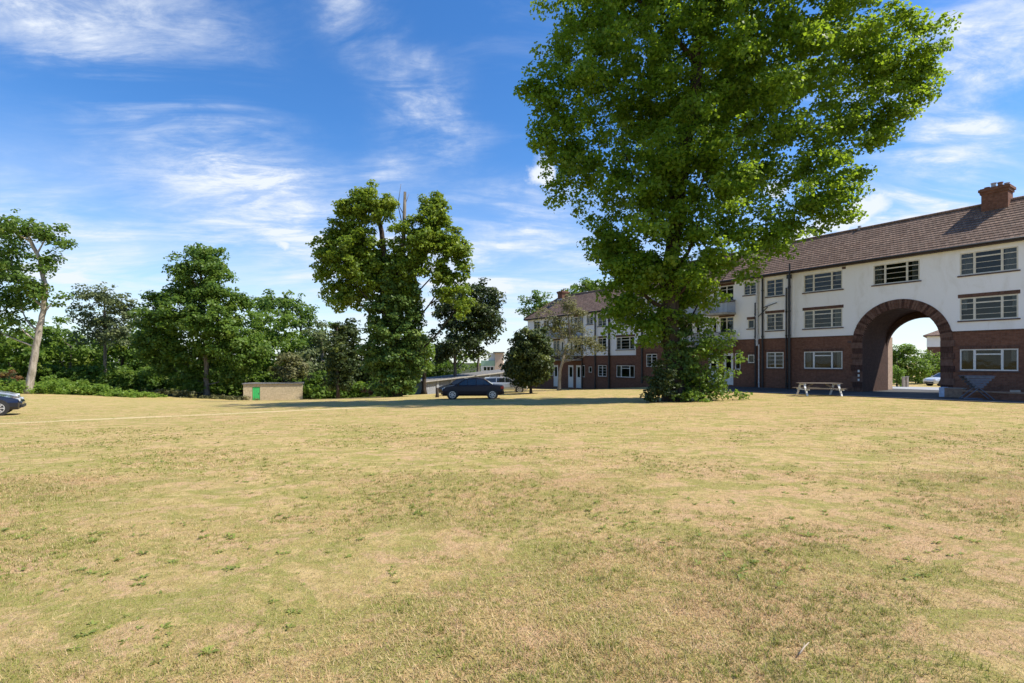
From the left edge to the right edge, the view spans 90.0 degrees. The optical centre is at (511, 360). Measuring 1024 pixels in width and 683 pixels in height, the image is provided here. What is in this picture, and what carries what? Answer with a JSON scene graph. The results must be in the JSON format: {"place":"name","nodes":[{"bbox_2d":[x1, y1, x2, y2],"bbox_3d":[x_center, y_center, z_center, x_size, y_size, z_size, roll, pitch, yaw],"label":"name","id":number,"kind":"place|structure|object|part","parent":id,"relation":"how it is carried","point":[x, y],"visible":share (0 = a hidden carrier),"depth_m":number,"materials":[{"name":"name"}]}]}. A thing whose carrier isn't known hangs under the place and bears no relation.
{"place":"outdoors","nodes":[
{"label":"outdoors","id":0,"kind":"place"},
{"bbox_2d":[0,363,1023,682],"bbox_3d":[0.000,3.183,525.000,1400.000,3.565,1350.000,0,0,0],"label":"lawn","id":1,"kind":"structure","parent":0,"point":[570,439],"depth_m":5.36,"materials":[{"name":"beige plant"}]},
{"bbox_2d":[0,391,20,396],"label":"parked car","id":2,"kind":"object","parent":1,"relation":"on","point":[10,393],"visible":0.1,"depth_m":29.34,"materials":[{"name":"silver metal"}]},
{"bbox_2d":[0,369,23,382],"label":"rusty bush","id":3,"kind":"object","parent":1,"relation":"on","point":[3,375],"visible":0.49,"depth_m":53.90,"materials":[{"name":"brown plant"}]},
{"bbox_2d":[0,394,25,415],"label":"parked car","id":4,"kind":"object","parent":1,"relation":"on","point":[9,403],"visible":1,"depth_m":23.74,"materials":[{"name":"blue paint"}]},
{"bbox_2d":[0,318,64,381],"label":"broadleaf tree","id":5,"kind":"object","parent":1,"relation":"on","point":[14,355],"visible":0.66,"depth_m":62.74,"materials":[{"name":"green plant"}]},
{"bbox_2d":[0,208,78,393],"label":"leaning tree","id":6,"kind":"object","parent":1,"relation":"on","point":[29,289],"visible":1,"depth_m":49.77,"materials":[{"name":"green plant"}]},
{"bbox_2d":[23,316,130,370],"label":"broadleaf tree","id":7,"kind":"object","parent":1,"relation":"on","point":[51,334],"visible":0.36,"depth_m":71.12,"materials":[{"name":"green plant"}]},
{"bbox_2d":[0,375,167,397],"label":"bramble bank","id":8,"kind":"structure","parent":1,"relation":"on","point":[61,386],"depth_m":51.09,"materials":[{"name":"green plant"}]},
{"bbox_2d":[65,281,143,373],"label":"airy tree","id":9,"kind":"object","parent":1,"relation":"on","point":[111,306],"visible":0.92,"depth_m":65.04,"materials":[{"name":"green plant"}]},
{"bbox_2d":[4,371,258,399],"bbox_3d":[-42.151,2.745,56.409,27.867,3.442,3.128,0,0,-7],"label":"dry scrub","id":10,"kind":"object","parent":1,"relation":"on","point":[183,393],"visible":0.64,"depth_m":56.75,"materials":[{"name":"green plant"}]},
{"bbox_2d":[90,325,173,375],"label":"broadleaf tree","id":11,"kind":"object","parent":1,"relation":"on","point":[118,351],"visible":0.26,"depth_m":69.32,"materials":[{"name":"green plant"}]},
{"bbox_2d":[127,242,277,396],"bbox_3d":[-36.095,-4.891,59.478,18.097,18.431,10.615,0,0,0],"label":"oak tree","id":12,"kind":"object","parent":1,"relation":"on","point":[162,340],"visible":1,"depth_m":58.67,"materials":[{"name":"green plant"}]},
{"bbox_2d":[0,339,480,398],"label":"undergrowth","id":13,"kind":"object","parent":1,"relation":"on","point":[124,379],"visible":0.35,"depth_m":64.92,"materials":[{"name":"green plant"}]},
{"bbox_2d":[215,301,312,380],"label":"broadleaf tree","id":14,"kind":"object","parent":1,"relation":"on","point":[285,342],"visible":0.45,"depth_m":67.85,"materials":[{"name":"green plant"}]},
{"bbox_2d":[242,382,304,399],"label":"brick shed","id":15,"kind":"structure","parent":1,"relation":"on","point":[275,390],"depth_m":58.07,"materials":[{"name":"brick"}]},
{"bbox_2d":[253,387,259,399],"bbox_3d":[-28.641,3.731,57.462,0.860,1.572,0.080,0,0,-20],"label":"door","id":16,"kind":"structure","parent":15,"relation":"in","point":[256,390],"depth_m":57.44,"materials":[{"name":"green paint"}]},
{"bbox_2d":[266,352,314,381],"bbox_3d":[-26.191,1.733,60.043,5.570,5.682,3.558,0,0,0],"label":"elder bush","id":17,"kind":"object","parent":1,"relation":"on","point":[287,370],"visible":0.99,"depth_m":59.69,"materials":[{"name":"green plant"}]},
{"bbox_2d":[249,288,336,357],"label":"broadleaf tree","id":18,"kind":"object","parent":1,"relation":"on","point":[267,302],"visible":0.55,"depth_m":79.69,"materials":[{"name":"green plant"}]},
{"bbox_2d":[294,320,331,378],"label":"broadleaf tree","id":19,"kind":"object","parent":1,"relation":"on","point":[320,336],"visible":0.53,"depth_m":69.80,"materials":[{"name":"green plant"}]},
{"bbox_2d":[320,321,363,398],"bbox_3d":[-18.438,-0.083,54.564,3.945,8.274,4.408,0,0,30],"label":"cypress tree","id":20,"kind":"object","parent":1,"relation":"on","point":[341,378],"visible":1,"depth_m":53.93,"materials":[{"name":"green plant"}]},
{"bbox_2d":[322,317,379,383],"bbox_3d":[-19.398,-0.327,62.413,6.924,9.799,7.580,0,0,-39],"label":"evergreen tree","id":21,"kind":"object","parent":1,"relation":"on","point":[352,333],"visible":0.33,"depth_m":61.32,"materials":[{"name":"green plant"}]},
{"bbox_2d":[305,179,477,396],"bbox_3d":[-10.495,-6.219,45.205,14.875,18.958,6.314,0,0,0],"label":"chestnut tree","id":22,"kind":"object","parent":1,"relation":"on","point":[354,261],"visible":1,"depth_m":44.21,"materials":[{"name":"green plant"}]},
{"bbox_2d":[407,330,435,393],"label":"broadleaf tree","id":23,"kind":"object","parent":1,"relation":"on","point":[428,347],"visible":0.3,"depth_m":65.77,"materials":[{"name":"green plant"}]},
{"bbox_2d":[435,387,439,396],"bbox_3d":[-5.841,2.493,40.019,0.314,0.924,0.361,0,0,41],"label":"tree stump","id":24,"kind":"object","parent":1,"relation":"on","point":[437,392],"visible":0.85,"depth_m":39.92,"materials":[{"name":"brown plant"}]},
{"bbox_2d":[438,378,466,392],"bbox_3d":[-4.211,2.218,44.000,4.160,1.500,1.970,0,0,4],"label":"parked car","id":25,"kind":"object","parent":1,"relation":"on","point":[456,381],"visible":0.12,"depth_m":43.30,"materials":[{"name":"black paint"}]},
{"bbox_2d":[411,369,504,394],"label":"garage row","id":26,"kind":"object","parent":1,"relation":"on","point":[433,383],"visible":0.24,"depth_m":72.56,"materials":[{"name":"concrete"}]},
{"bbox_2d":[426,382,435,393],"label":"garage door","id":27,"kind":"structure","parent":26,"relation":"in","point":[430,386],"depth_m":69.32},
{"bbox_2d":[439,380,449,386],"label":"garage door","id":28,"kind":"structure","parent":26,"relation":"in","point":[445,382],"depth_m":71.10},
{"bbox_2d":[426,277,506,375],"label":"evergreen tree","id":29,"kind":"object","parent":1,"relation":"on","point":[486,322],"visible":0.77,"depth_m":74.52,"materials":[{"name":"green plant"}]},
{"bbox_2d":[457,332,483,371],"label":"broadleaf tree","id":30,"kind":"object","parent":1,"relation":"on","point":[466,356],"visible":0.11,"depth_m":83.82,"materials":[{"name":"green plant"}]},
{"bbox_2d":[441,377,503,399],"bbox_3d":[-2.742,1.924,36.000,4.360,1.500,1.970,0,0,-2],"label":"parked car","id":31,"kind":"object","parent":1,"relation":"on","point":[476,386],"visible":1,"depth_m":35.16,"materials":[{"name":"paint"}]},
{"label":"windows","id":32,"kind":"part","parent":31,"relation":"part of","materials":[{"name":"black glass"}]},
{"bbox_2d":[481,352,504,370],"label":"panelled building","id":33,"kind":"structure","parent":1,"relation":"on","point":[494,361],"depth_m":111.98,"materials":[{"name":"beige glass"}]},
{"bbox_2d":[485,377,527,392],"bbox_3d":[-0.750,2.247,48.000,4.360,1.500,1.970,0,0,-5],"label":"parked car","id":34,"kind":"object","parent":1,"relation":"on","point":[504,382],"visible":0.46,"depth_m":47.22,"materials":[{"name":"silver metal"}]},
{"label":"windows","id":35,"kind":"part","parent":34,"relation":"part of","materials":[{"name":"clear glass"}]},
{"bbox_2d":[0,404,1023,682],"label":"lawn weeds","id":36,"kind":"object","parent":1,"relation":"on","point":[290,610],"visible":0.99,"depth_m":4.63,"materials":[{"name":"green plant"}]},
{"bbox_2d":[498,326,554,393],"bbox_3d":[1.324,-0.078,43.644,5.066,5.936,4.225,0,0,0],"label":"round shrub","id":37,"kind":"object","parent":1,"relation":"on","point":[529,363],"visible":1,"depth_m":43.04,"materials":[{"name":"green plant"}]},
{"bbox_2d":[515,290,552,328],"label":"broadleaf tree","id":38,"kind":"object","parent":1,"relation":"on","point":[537,300],"visible":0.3,"depth_m":99.40,"materials":[{"name":"green plant"}]},
{"bbox_2d":[532,294,606,389],"bbox_3d":[5.674,-1.809,50.120,7.501,9.567,4.052,0,0,0],"label":"thin tree","id":39,"kind":"object","parent":1,"relation":"on","point":[570,331],"visible":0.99,"depth_m":49.83,"materials":[{"name":"green plant"}]},
{"bbox_2d":[523,288,635,388],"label":"apartment block","id":40,"kind":"structure","parent":1,"relation":"on","point":[614,366],"depth_m":58.02,"materials":[{"name":"red brick"}]},
{"bbox_2d":[534,321,539,329],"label":"window","id":41,"kind":"structure","parent":40,"relation":"in","point":[536,322],"depth_m":66.50,"materials":[{"name":"beige paint"}]},
{"bbox_2d":[554,365,557,385],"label":"door","id":42,"kind":"structure","parent":40,"relation":"in","point":[555,377],"depth_m":63.21,"materials":[{"name":"white paint"}]},
{"bbox_2d":[553,339,562,351],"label":"window","id":43,"kind":"structure","parent":40,"relation":"in","point":[556,344],"depth_m":63.89,"materials":[{"name":"beige paint"}]},
{"bbox_2d":[568,365,572,387],"bbox_3d":[7.128,1.825,60.812,0.435,2.850,1.150,0,0,-33],"label":"door","id":44,"kind":"structure","parent":40,"relation":"in","point":[570,367],"depth_m":60.94,"materials":[{"name":"white paint"}]},
{"bbox_2d":[573,315,580,328],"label":"window","id":45,"kind":"structure","parent":40,"relation":"in","point":[577,316],"depth_m":60.14,"materials":[{"name":"grey glass"}]},
{"bbox_2d":[576,365,583,387],"bbox_3d":[7.903,1.825,59.618,0.435,2.850,1.100,0,0,-33],"label":"door","id":46,"kind":"structure","parent":40,"relation":"in","point":[578,367],"depth_m":59.71,"materials":[{"name":"white paint"}]},
{"bbox_2d":[587,316,593,324],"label":"window","id":47,"kind":"structure","parent":40,"relation":"in","point":[589,320],"depth_m":58.67,"materials":[{"name":"glass"}]},
{"bbox_2d":[597,314,605,326],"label":"window","id":48,"kind":"structure","parent":40,"relation":"in","point":[600,322],"depth_m":57.01,"materials":[{"name":"glass"}]},
{"bbox_2d":[597,363,606,376],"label":"window","id":49,"kind":"structure","parent":40,"relation":"in","point":[601,366],"depth_m":56.81,"materials":[{"name":"white paint"}]},
{"bbox_2d":[597,336,606,349],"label":"window","id":50,"kind":"structure","parent":40,"relation":"in","point":[602,341],"depth_m":56.70,"materials":[{"name":"beige paint"}]},
{"bbox_2d":[615,364,634,378],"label":"window","id":51,"kind":"structure","parent":40,"relation":"in","point":[623,370],"depth_m":53.96,"materials":[{"name":"white paint"}]},
{"bbox_2d":[616,334,634,349],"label":"window","id":52,"kind":"structure","parent":40,"relation":"in","point":[622,341],"depth_m":54.08,"materials":[{"name":"beige paint"}]},
{"bbox_2d":[560,277,612,294],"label":"broadleaf tree","id":53,"kind":"object","parent":1,"relation":"on","point":[585,283],"visible":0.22,"depth_m":96.12,"materials":[{"name":"green plant"}]},
{"bbox_2d":[639,359,681,401],"bbox_3d":[8.424,1.139,28.547,1.998,2.540,2.292,0,0,-44],"label":"shrub","id":54,"kind":"object","parent":1,"relation":"on","point":[663,380],"visible":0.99,"depth_m":28.37,"materials":[{"name":"green plant"}]},
{"bbox_2d":[671,313,752,401],"bbox_3d":[11.100,-0.166,29.196,4.760,5.058,3.516,0,0,0],"label":"sapling clump","id":55,"kind":"object","parent":1,"relation":"on","point":[704,376],"visible":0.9,"depth_m":28.90,"materials":[{"name":"green plant"}]},
{"bbox_2d":[513,0,963,401],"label":"maple tree","id":56,"kind":"object","parent":1,"relation":"on","point":[672,162],"visible":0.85,"depth_m":28.88,"materials":[{"name":"green plant"}]},
{"bbox_2d":[792,383,843,395],"bbox_3d":[18.528,1.709,30.898,2.360,0.767,1.715,0,0,6],"label":"picnic table","id":57,"kind":"object","parent":1,"relation":"on","point":[808,388],"visible":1,"depth_m":30.69,"materials":[{"name":"wood"}]},
{"bbox_2d":[636,182,1023,391],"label":"apartment block","id":58,"kind":"structure","parent":1,"relation":"on","point":[840,307],"depth_m":34.31,"materials":[{"name":"paint"}]},
{"bbox_2d":[646,296,656,309],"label":"window","id":59,"kind":"structure","parent":58,"relation":"in","point":[650,304],"depth_m":49.72,"materials":[{"name":"grey glass"}]},
{"bbox_2d":[646,352,657,367],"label":"window","id":60,"kind":"structure","parent":58,"relation":"in","point":[650,356],"depth_m":50.14,"materials":[{"name":"white paint"}]},
{"bbox_2d":[695,325,700,344],"bbox_3d":[16.554,-2.530,45.262,0.435,2.460,0.900,0,0,-33],"label":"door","id":61,"kind":"structure","parent":58,"relation":"in","point":[698,325],"depth_m":45.22,"materials":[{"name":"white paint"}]},
{"bbox_2d":[709,353,717,381],"bbox_3d":[17.411,0.675,43.942,0.435,2.850,1.150,0,0,-33],"label":"door","id":62,"kind":"structure","parent":58,"relation":"in","point":[713,364],"depth_m":44.11,"materials":[{"name":"white paint"}]},
{"bbox_2d":[711,318,717,335],"bbox_3d":[17.479,-2.530,43.833,0.435,2.460,0.900,0,0,-33],"label":"door","id":63,"kind":"structure","parent":58,"relation":"in","point":[716,334],"depth_m":43.70,"materials":[{"name":"white paint"}]},
{"bbox_2d":[711,287,717,312],"bbox_3d":[17.479,-5.155,43.833,0.435,2.450,0.900,0,0,-33],"label":"door","id":64,"kind":"structure","parent":58,"relation":"in","point":[716,308],"depth_m":43.77,"materials":[{"name":"white paint"}]},
{"bbox_2d":[719,315,734,333],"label":"window","id":65,"kind":"structure","parent":58,"relation":"in","point":[728,323],"depth_m":43.31,"materials":[{"name":"glass"}]},
{"bbox_2d":[719,282,734,302],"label":"window","id":66,"kind":"structure","parent":58,"relation":"in","point":[729,289],"depth_m":43.13,"materials":[{"name":"beige paint"}]},
{"bbox_2d":[724,353,736,384],"bbox_3d":[18.186,0.675,42.743,0.435,2.850,1.100,0,0,-33],"label":"door","id":67,"kind":"structure","parent":58,"relation":"in","point":[729,364],"depth_m":42.65,"materials":[{"name":"white paint"}]},
{"bbox_2d":[734,351,741,370],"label":"window","id":68,"kind":"structure","parent":58,"relation":"in","point":[738,365],"depth_m":42.11,"materials":[{"name":"white paint"}]},
{"bbox_2d":[742,282,755,296],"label":"window","id":69,"kind":"structure","parent":58,"relation":"in","point":[749,290],"depth_m":41.54,"materials":[{"name":"glass"}]},
{"bbox_2d":[746,352,753,363],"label":"window","id":70,"kind":"structure","parent":58,"relation":"in","point":[750,354],"depth_m":41.14,"materials":[{"name":"white paint"}]},
{"bbox_2d":[746,317,753,329],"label":"window","id":71,"kind":"structure","parent":58,"relation":"in","point":[750,322],"depth_m":41.17,"materials":[{"name":"glass"}]},
{"bbox_2d":[765,349,784,368],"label":"window","id":72,"kind":"structure","parent":58,"relation":"in","point":[775,358],"depth_m":39.85,"materials":[{"name":"glass"}]},
{"bbox_2d":[765,310,784,331],"bbox_3d":[20.515,-3.040,39.521,0.975,1.680,1.750,0,0,-33],"label":"window","id":73,"kind":"structure","parent":58,"relation":"in","point":[774,321],"depth_m":39.79,"materials":[{"name":"beige paint"}]},
{"bbox_2d":[765,278,784,297],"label":"window","id":74,"kind":"structure","parent":58,"relation":"in","point":[774,287],"depth_m":39.84,"materials":[{"name":"grey glass"}]},
{"bbox_2d":[802,348,843,369],"bbox_3d":[22.415,-0.090,36.608,0.975,1.580,3.000,0,0,-33],"label":"window","id":75,"kind":"structure","parent":58,"relation":"in","point":[828,358],"depth_m":36.90,"materials":[{"name":"glass"}]},
{"bbox_2d":[802,305,843,329],"bbox_3d":[22.405,-3.040,36.604,0.975,1.680,3.000,0,0,-33],"label":"window","id":76,"kind":"structure","parent":58,"relation":"in","point":[828,317],"depth_m":36.86,"materials":[{"name":"grey glass"}]},
{"bbox_2d":[802,270,843,293],"bbox_3d":[22.405,-5.605,36.604,0.975,1.550,3.000,0,0,-33],"label":"window","id":77,"kind":"structure","parent":58,"relation":"in","point":[825,281],"depth_m":36.91,"materials":[{"name":"glass"}]},
{"bbox_2d":[871,259,920,286],"bbox_3d":[24.821,-5.605,32.876,0.975,1.550,2.920,0,0,-33],"label":"window","id":78,"kind":"structure","parent":58,"relation":"in","point":[905,271],"depth_m":33.15,"materials":[{"name":"glass"}]},
{"bbox_2d":[957,345,1020,372],"bbox_3d":[27.247,-0.090,29.157,0.975,1.580,2.900,0,0,-33],"label":"window","id":79,"kind":"structure","parent":58,"relation":"in","point":[984,358],"depth_m":29.34,"materials":[{"name":"grey glass"}]},
{"bbox_2d":[957,290,1020,321],"bbox_3d":[27.237,-3.040,29.151,0.975,1.680,2.900,0,0,-33],"label":"window","id":80,"kind":"structure","parent":58,"relation":"in","point":[1002,306],"depth_m":29.33,"materials":[{"name":"grey glass"}]},
{"bbox_2d":[957,246,1020,277],"bbox_3d":[27.237,-5.605,29.151,0.975,1.550,2.900,0,0,-33],"label":"window","id":81,"kind":"structure","parent":58,"relation":"in","point":[1000,260],"depth_m":29.37,"materials":[{"name":"glass"}]},
{"bbox_2d":[893,361,906,386],"bbox_3d":[37.676,1.163,49.945,1.655,2.916,1.505,0,0,-38],"label":"bush","id":82,"kind":"object","parent":1,"relation":"on","point":[899,374],"visible":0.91,"depth_m":49.72,"materials":[{"name":"green plant"}]},
{"bbox_2d":[902,377,904,386],"bbox_3d":[37.477,2.060,49.000,0.260,1.100,0.260,0,0,0],"label":"gate post","id":83,"kind":"object","parent":1,"relation":"on","point":[903,381],"visible":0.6,"depth_m":48.90,"materials":[{"name":"grey concrete"}]},
{"bbox_2d":[905,376,908,386],"bbox_3d":[37.803,2.038,49.000,0.260,1.150,0.260,0,0,0],"label":"gate post","id":84,"kind":"object","parent":1,"relation":"on","point":[906,381],"visible":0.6,"depth_m":48.90,"materials":[{"name":"grey concrete"}]},
{"bbox_2d":[893,343,935,382],"bbox_3d":[47.696,0.370,61.728,5.638,5.092,4.384,0,0,0],"label":"broadleaf tree","id":85,"kind":"object","parent":1,"relation":"on","point":[903,360],"visible":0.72,"depth_m":61.21,"materials":[{"name":"green plant"}]},
{"bbox_2d":[909,349,939,382],"bbox_3d":[52.489,0.714,63.791,6.721,4.442,4.666,0,0,0],"label":"broadleaf tree","id":86,"kind":"object","parent":1,"relation":"on","point":[935,364],"visible":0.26,"depth_m":63.10,"materials":[{"name":"green plant"}]},
{"bbox_2d":[923,330,939,375],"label":"house","id":87,"kind":"structure","parent":1,"relation":"on","point":[933,342],"depth_m":71.50,"materials":[{"name":"white paint"}]},
{"bbox_2d":[923,373,939,385],"bbox_3d":[47.578,1.990,56.000,4.260,1.500,1.970,0,0,-2],"label":"parked car","id":88,"kind":"object","parent":1,"relation":"on","point":[931,380],"visible":0.3,"depth_m":55.91,"materials":[{"name":"grey paint"}]},
{"bbox_2d":[961,390,1023,400],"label":"garden wall","id":89,"kind":"structure","parent":1,"relation":"on","point":[1014,395],"depth_m":26.74,"materials":[{"name":"red brick"}]},
{"bbox_2d":[0,0,1023,362],"label":"sky","id":90,"kind":"structure","parent":0,"point":[150,129],"materials":[{"name":"blue"}]},
{"bbox_2d":[709,386,1023,402],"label":"driveway","id":91,"kind":"structure","parent":0,"point":[824,392],"depth_m":32.53,"materials":[{"name":"grey asphalt"}]},
{"bbox_2d":[740,391,1017,402],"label":"driveway kerb","id":92,"kind":"structure","parent":91,"relation":"on","point":[874,396],"depth_m":29.07,"materials":[{"name":"grey concrete"}]},
{"bbox_2d":[939,387,966,397],"bbox_3d":[24.954,1.774,28.994,0.600,0.550,1.080,0,0,-33],"label":"storage box","id":93,"kind":"object","parent":91,"relation":"on","point":[950,392],"visible":0.92,"depth_m":28.85,"materials":[{"name":"grey plastic"}]},
{"bbox_2d":[958,375,995,399],"bbox_3d":[24.474,1.397,26.978,1.290,1.252,0.720,0,0,22],"label":"folding trestle","id":94,"kind":"object","parent":91,"relation":"on","point":[976,384],"visible":1,"depth_m":26.77,"materials":[{"name":"grey metal"}]},
{"bbox_2d":[867,389,938,394],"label":"archway road","id":95,"kind":"structure","parent":0,"point":[920,391],"depth_m":34.86,"materials":[{"name":"grey asphalt"}]},
{"bbox_2d":[893,386,938,389],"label":"back road","id":96,"kind":"structure","parent":0,"point":[923,388],"depth_m":42.13,"materials":[{"name":"grey asphalt"}]}
]}

